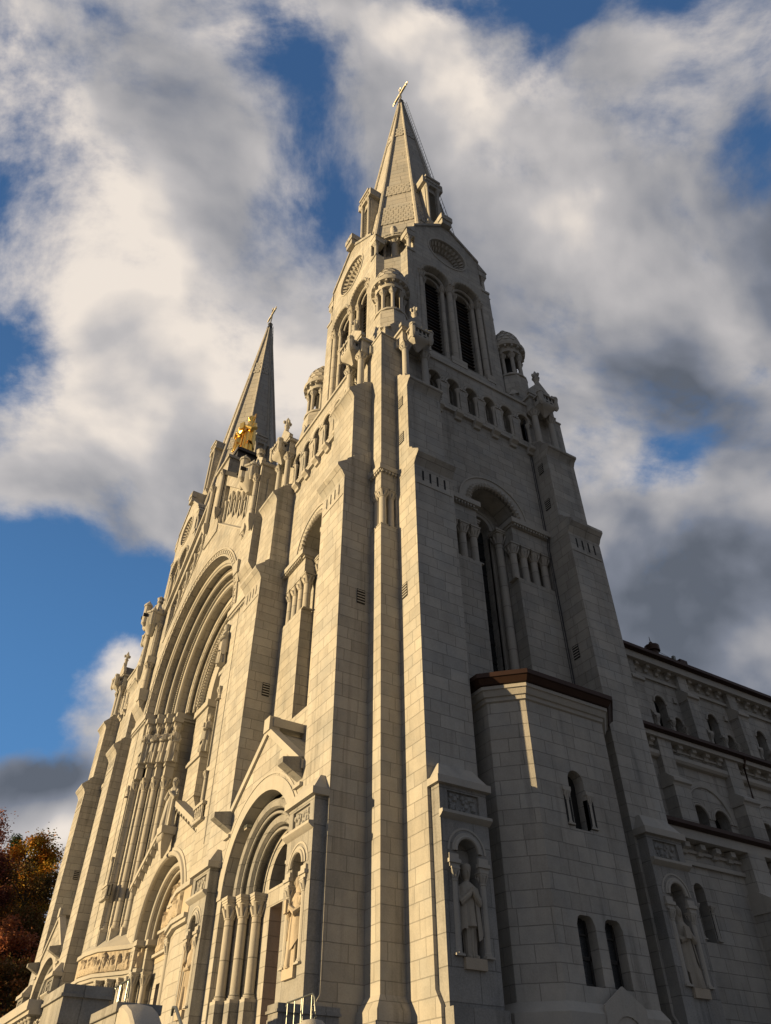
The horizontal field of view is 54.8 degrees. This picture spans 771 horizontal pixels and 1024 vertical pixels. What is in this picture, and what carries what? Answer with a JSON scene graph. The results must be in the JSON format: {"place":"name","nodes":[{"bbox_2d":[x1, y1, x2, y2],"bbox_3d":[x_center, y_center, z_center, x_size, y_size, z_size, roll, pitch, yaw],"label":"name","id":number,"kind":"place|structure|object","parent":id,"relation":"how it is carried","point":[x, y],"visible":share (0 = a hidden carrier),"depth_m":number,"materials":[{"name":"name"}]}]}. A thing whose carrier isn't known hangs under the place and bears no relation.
{"place":"outdoors","nodes":[
{"label":"outdoors","id":0,"kind":"place"},
{"bbox_2d":[0,0,770,922],"label":"sky","id":1,"kind":"structure","parent":0,"point":[175,174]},
{"label":"ground","id":2,"kind":"structure","parent":0,"visible":0},
{"bbox_2d":[265,993,341,1023],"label":"stair parapet","id":3,"kind":"structure","parent":2,"relation":"on","point":[289,1012],"depth_m":17.23,"materials":[{"name":"grey stone"}]},
{"bbox_2d":[15,81,770,1023],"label":"basilica","id":4,"kind":"structure","parent":2,"relation":"on","point":[423,683],"depth_m":29.52,"materials":[{"name":"stone"}]},
{"bbox_2d":[137,727,152,764],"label":"saint statue","id":5,"kind":"object","parent":4,"relation":"attached to","point":[144,749],"visible":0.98,"depth_m":48.69,"materials":[{"name":"stone"}]},
{"bbox_2d":[146,726,161,764],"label":"saint statue","id":6,"kind":"object","parent":4,"relation":"attached to","point":[153,748],"visible":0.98,"depth_m":48.69,"materials":[{"name":"stone"}]},
{"bbox_2d":[155,725,170,763],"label":"saint statue","id":7,"kind":"object","parent":4,"relation":"attached to","point":[164,740],"visible":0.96,"depth_m":48.61,"materials":[{"name":"stone"}]},
{"bbox_2d":[159,777,179,826],"bbox_3d":[-11.790,15.980,40.976,0.924,2.739,0.722,-21,-45,22],"label":"saint statue","id":8,"kind":"object","parent":4,"relation":"on","point":[169,811],"visible":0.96,"depth_m":40.67,"materials":[{"name":"stone"}]},
{"bbox_2d":[164,725,181,763],"bbox_3d":[-13.904,15.183,48.828,0.920,2.585,0.681,8,-42,-9],"label":"saint statue","id":9,"kind":"object","parent":4,"relation":"attached to","point":[172,748],"visible":1,"depth_m":48.47,"materials":[{"name":"stone"}]},
{"bbox_2d":[176,936,193,1010],"bbox_3d":[-6.810,16.089,26.007,0.620,2.324,0.830,22,-46,-23],"label":"niche statue","id":10,"kind":"object","parent":4,"relation":"on","point":[186,966],"visible":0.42,"depth_m":25.70,"materials":[{"name":"stone"}]},
{"bbox_2d":[197,713,213,753],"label":"saint statue","id":11,"kind":"object","parent":4,"relation":"attached to","point":[205,738],"visible":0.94,"depth_m":47.21,"materials":[{"name":"stone"}]},
{"bbox_2d":[215,624,230,668],"bbox_3d":[-8.617,7.069,39.794,0.648,2.535,0.902,2,-41,-2],"label":"saint statue","id":12,"kind":"object","parent":4,"relation":"attached to","point":[220,660],"visible":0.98,"depth_m":39.27,"materials":[{"name":"stone"}]},
{"bbox_2d":[232,413,257,454],"bbox_3d":[-11.401,-6.341,60.971,1.678,5.209,1.740,22,-46,-23],"label":"golden statue","id":13,"kind":"object","parent":4,"relation":"on","point":[245,436],"visible":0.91,"depth_m":60.57,"materials":[{"name":"gold metal"}]},
{"bbox_2d":[283,876,300,968],"bbox_3d":[-2.475,11.351,20.683,0.686,2.375,0.836,16,-44,-17],"label":"niche statue","id":14,"kind":"object","parent":4,"relation":"on","point":[291,912],"visible":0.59,"depth_m":20.43,"materials":[{"name":"stone"}]},
{"bbox_2d":[459,864,482,958],"bbox_3d":[2.217,10.626,19.839,0.835,2.324,0.598,17,-44,-18],"label":"niche statue","id":15,"kind":"object","parent":4,"relation":"on","point":[470,899],"visible":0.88,"depth_m":19.64,"materials":[{"name":"stone"}]},
{"bbox_2d":[577,918,623,989],"bbox_3d":[5.887,12.380,20.814,1.775,1.700,0.080,22,-46,-23],"label":"stair window","id":16,"kind":"structure","parent":4,"relation":"in","point":[582,930],"depth_m":20.85,"materials":[{"name":"black glass"}]},
{"bbox_2d":[674,905,706,988],"bbox_3d":[9.358,13.522,23.155,0.818,2.324,0.670,17,-44,-18],"label":"niche statue","id":17,"kind":"object","parent":4,"relation":"on","point":[688,940],"visible":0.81,"depth_m":22.90,"materials":[{"name":"stone"}]},
{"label":"steps","id":18,"kind":"structure","parent":2,"relation":"on","visible":0},
{"bbox_2d":[89,979,182,1023],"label":"stair parapet","id":19,"kind":"structure","parent":18,"relation":"on","point":[124,1012],"depth_m":14.24,"materials":[{"name":"grey stone"}]},
{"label":"terrace","id":20,"kind":"structure","parent":2,"relation":"on","visible":0},
{"bbox_2d":[0,983,113,1023],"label":"stone balustrade","id":21,"kind":"object","parent":20,"relation":"on","point":[66,1003],"visible":1,"depth_m":16.08,"materials":[{"name":"grey stone"}]},
{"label":"hill","id":22,"kind":"structure","parent":0,"visible":0},
{"bbox_2d":[0,807,19,869],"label":"maple tree","id":23,"kind":"object","parent":22,"relation":"on","point":[3,833],"visible":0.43,"depth_m":107.42,"materials":[{"name":"plant"}]},
{"bbox_2d":[0,843,21,910],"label":"maple tree","id":24,"kind":"object","parent":22,"relation":"on","point":[3,893],"visible":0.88,"depth_m":94.10,"materials":[{"name":"red plant"}]},
{"bbox_2d":[0,833,26,913],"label":"maple tree","id":25,"kind":"object","parent":22,"relation":"on","point":[13,839],"visible":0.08,"depth_m":112.97,"materials":[{"name":"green plant"}]},
{"bbox_2d":[0,952,31,1017],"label":"maple tree","id":26,"kind":"object","parent":22,"relation":"on","point":[12,983],"visible":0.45,"depth_m":76.44,"materials":[{"name":"brown plant"}]},
{"bbox_2d":[0,913,39,1013],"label":"maple tree","id":27,"kind":"object","parent":22,"relation":"on","point":[8,928],"visible":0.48,"depth_m":84.18,"materials":[{"name":"red plant"}]},
{"bbox_2d":[0,855,58,966],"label":"oak tree","id":28,"kind":"object","parent":22,"relation":"on","point":[45,884],"visible":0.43,"depth_m":92.93,"materials":[{"name":"brown plant"}]},
{"bbox_2d":[0,822,64,935],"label":"maple tree","id":29,"kind":"object","parent":22,"relation":"on","point":[46,858],"visible":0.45,"depth_m":103.02,"materials":[{"name":"orange plant"}]}
]}

